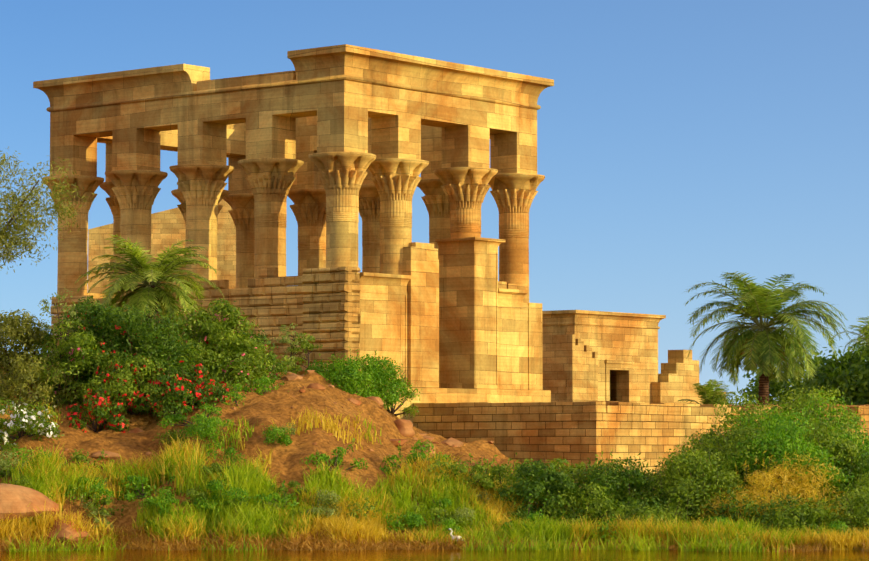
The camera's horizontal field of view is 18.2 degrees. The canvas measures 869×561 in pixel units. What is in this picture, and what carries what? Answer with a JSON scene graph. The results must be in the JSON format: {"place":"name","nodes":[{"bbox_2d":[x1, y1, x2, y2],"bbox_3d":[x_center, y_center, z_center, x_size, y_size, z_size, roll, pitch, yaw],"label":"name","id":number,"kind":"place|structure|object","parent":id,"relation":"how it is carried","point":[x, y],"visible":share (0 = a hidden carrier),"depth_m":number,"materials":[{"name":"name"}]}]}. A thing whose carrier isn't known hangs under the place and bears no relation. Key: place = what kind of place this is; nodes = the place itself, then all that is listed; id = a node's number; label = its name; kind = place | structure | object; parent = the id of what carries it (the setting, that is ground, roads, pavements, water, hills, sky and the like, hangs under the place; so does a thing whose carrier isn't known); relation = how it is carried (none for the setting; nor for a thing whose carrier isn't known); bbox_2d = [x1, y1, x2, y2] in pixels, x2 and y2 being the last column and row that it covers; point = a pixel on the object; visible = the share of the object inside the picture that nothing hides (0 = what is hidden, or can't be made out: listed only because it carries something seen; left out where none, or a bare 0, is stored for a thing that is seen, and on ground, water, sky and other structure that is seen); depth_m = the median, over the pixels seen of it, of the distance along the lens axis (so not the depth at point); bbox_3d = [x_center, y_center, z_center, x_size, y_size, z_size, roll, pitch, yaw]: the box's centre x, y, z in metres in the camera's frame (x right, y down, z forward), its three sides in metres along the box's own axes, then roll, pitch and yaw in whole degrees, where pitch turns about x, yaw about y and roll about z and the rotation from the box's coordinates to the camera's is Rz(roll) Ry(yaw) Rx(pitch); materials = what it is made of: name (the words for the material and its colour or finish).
{"place":"outdoors","nodes":[
{"label":"outdoors","id":0,"kind":"place"},
{"bbox_2d":[50,266,360,375],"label":"stone wall","id":1,"kind":"structure","parent":0,"point":[322,306],"depth_m":127.80,"materials":[{"name":"beige stone"}]},
{"bbox_2d":[88,242,550,422],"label":"kiosk walls","id":2,"kind":"structure","parent":0,"point":[436,326],"depth_m":133.48,"materials":[{"name":"beige stone"}]},
{"bbox_2d":[358,237,527,302],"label":"wall coping","id":3,"kind":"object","parent":2,"relation":"on","point":[401,281],"depth_m":133.59,"materials":[{"name":"beige stone"}]},
{"bbox_2d":[498,281,516,288],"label":"stone block","id":4,"kind":"object","parent":2,"relation":"on","point":[503,285],"depth_m":135.76,"materials":[{"name":"beige stone"}]},
{"bbox_2d":[0,356,868,549],"bbox_3d":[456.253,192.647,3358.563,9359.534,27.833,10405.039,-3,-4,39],"label":"ground","id":5,"kind":"structure","parent":0,"point":[287,463],"depth_m":106.86,"materials":[{"name":"brown soil"}]},
{"bbox_2d":[0,401,59,444],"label":"flowers","id":6,"kind":"object","parent":5,"relation":"on","point":[31,422],"visible":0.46,"depth_m":104.27,"materials":[{"name":"white plant"}]},
{"bbox_2d":[49,310,230,432],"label":"flowers","id":7,"kind":"object","parent":5,"relation":"on","point":[140,395],"visible":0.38,"depth_m":109.25,"materials":[{"name":"red plant"}]},
{"bbox_2d":[74,234,223,321],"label":"palm tree","id":8,"kind":"object","parent":5,"relation":"on","point":[162,297],"visible":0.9,"depth_m":119.87,"materials":[{"name":"green plant"}]},
{"bbox_2d":[88,199,235,293],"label":"temple rear wall","id":9,"kind":"structure","parent":5,"relation":"on","point":[168,227],"depth_m":214.92,"materials":[{"name":"beige stone"}]},
{"bbox_2d":[47,314,277,408],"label":"flowers","id":10,"kind":"object","parent":5,"relation":"on","point":[242,354],"visible":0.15,"depth_m":114.60,"materials":[{"name":"red"}]},
{"bbox_2d":[0,370,511,544],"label":"rocks","id":11,"kind":"object","parent":5,"relation":"on","point":[17,500],"visible":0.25,"depth_m":97.66,"materials":[{"name":"stone"}]},
{"bbox_2d":[43,152,544,388],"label":"columns","id":12,"kind":"structure","parent":5,"relation":"on","point":[327,218],"depth_m":134.51,"materials":[{"name":"beige stone"}]},
{"bbox_2d":[50,70,536,193],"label":"entablature","id":13,"kind":"structure","parent":12,"relation":"on","point":[437,131],"depth_m":133.69,"materials":[{"name":"beige stone"}]},
{"bbox_2d":[33,44,553,128],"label":"cornice","id":14,"kind":"structure","parent":13,"relation":"on","point":[352,60],"depth_m":133.66,"materials":[{"name":"beige stone"}]},
{"bbox_2d":[46,74,540,111],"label":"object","id":15,"kind":"object","parent":13,"relation":"attached to","point":[299,82],"visible":0.54,"depth_m":132.41,"materials":[{"name":"beige stone"}]},
{"bbox_2d":[0,289,859,530],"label":"shrubs","id":16,"kind":"object","parent":5,"relation":"on","point":[461,512],"visible":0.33,"depth_m":100.11,"materials":[{"name":"green plant"}]},
{"bbox_2d":[0,180,867,538],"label":"branches","id":17,"kind":"object","parent":5,"relation":"on","point":[94,424],"visible":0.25,"depth_m":108.38,"materials":[{"name":"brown plant"}]},
{"bbox_2d":[0,146,95,413],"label":"tree","id":18,"kind":"object","parent":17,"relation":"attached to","point":[29,335],"visible":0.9,"depth_m":110.32,"materials":[{"name":"green plant"}]},
{"bbox_2d":[0,295,868,534],"bbox_3d":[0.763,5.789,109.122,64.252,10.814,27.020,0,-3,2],"label":"foliage","id":19,"kind":"object","parent":5,"relation":"on","point":[684,483],"visible":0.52,"depth_m":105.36,"materials":[{"name":"green plant"}]},
{"bbox_2d":[0,400,868,552],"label":"grass","id":20,"kind":"structure","parent":5,"relation":"on","point":[259,517],"depth_m":98.73,"materials":[{"name":"green plant"}]},
{"bbox_2d":[0,349,868,543],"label":"bushes","id":21,"kind":"object","parent":5,"relation":"on","point":[350,371],"visible":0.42,"depth_m":104.21,"materials":[{"name":"green plant"}]},
{"bbox_2d":[0,521,868,551],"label":"reeds","id":22,"kind":"object","parent":5,"relation":"on","point":[142,542],"visible":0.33,"depth_m":96.53,"materials":[{"name":"plant"}]},
{"bbox_2d":[79,235,868,404],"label":"fronds","id":23,"kind":"object","parent":5,"relation":"on","point":[761,326],"visible":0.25,"depth_m":140.88,"materials":[{"name":"green plant"}]},
{"bbox_2d":[144,285,868,404],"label":"palm trunks","id":24,"kind":"object","parent":5,"relation":"on","point":[763,387],"visible":0.06,"depth_m":141.37,"materials":[{"name":"brown plant"}]},
{"bbox_2d":[739,339,786,366],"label":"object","id":25,"kind":"object","parent":24,"relation":"attached to","point":[758,353],"visible":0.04,"depth_m":141.34,"materials":[{"name":"green plant"}]},
{"bbox_2d":[542,325,657,403],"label":"small stone building","id":26,"kind":"structure","parent":5,"relation":"on","point":[627,364],"depth_m":168.99,"materials":[{"name":"beige stone"}]},
{"bbox_2d":[542,310,665,328],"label":"cornice","id":27,"kind":"structure","parent":26,"relation":"on","point":[598,318],"depth_m":166.65,"materials":[{"name":"beige stone"}]},
{"bbox_2d":[543,334,725,403],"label":"ruin walls","id":28,"kind":"structure","parent":5,"relation":"on","point":[570,367],"depth_m":159.78,"materials":[{"name":"beige stone"}]},
{"bbox_2d":[412,402,868,498],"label":"quay wall","id":29,"kind":"structure","parent":5,"relation":"on","point":[580,432],"depth_m":125.27,"materials":[{"name":"stone"}]},
{"bbox_2d":[678,271,868,404],"bbox_3d":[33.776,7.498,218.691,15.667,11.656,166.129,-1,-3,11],"label":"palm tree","id":30,"kind":"object","parent":5,"relation":"on","point":[775,300],"visible":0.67,"depth_m":140.99,"materials":[{"name":"green plant"}]},
{"bbox_2d":[0,548,868,560],"bbox_3d":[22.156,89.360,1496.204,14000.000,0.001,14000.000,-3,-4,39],"label":"water","id":31,"kind":"structure","parent":0,"point":[414,555],"depth_m":91.83,"materials":[{"name":"green liquid"}]},
{"bbox_2d":[446,528,461,540],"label":"egret","id":32,"kind":"object","parent":31,"relation":"on","point":[452,536],"visible":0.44,"depth_m":97.63,"materials":[{"name":"white"}]},
{"bbox_2d":[0,0,868,404],"label":"sky","id":33,"kind":"structure","parent":0,"point":[682,144],"materials":[{"name":"blue"}]}
]}

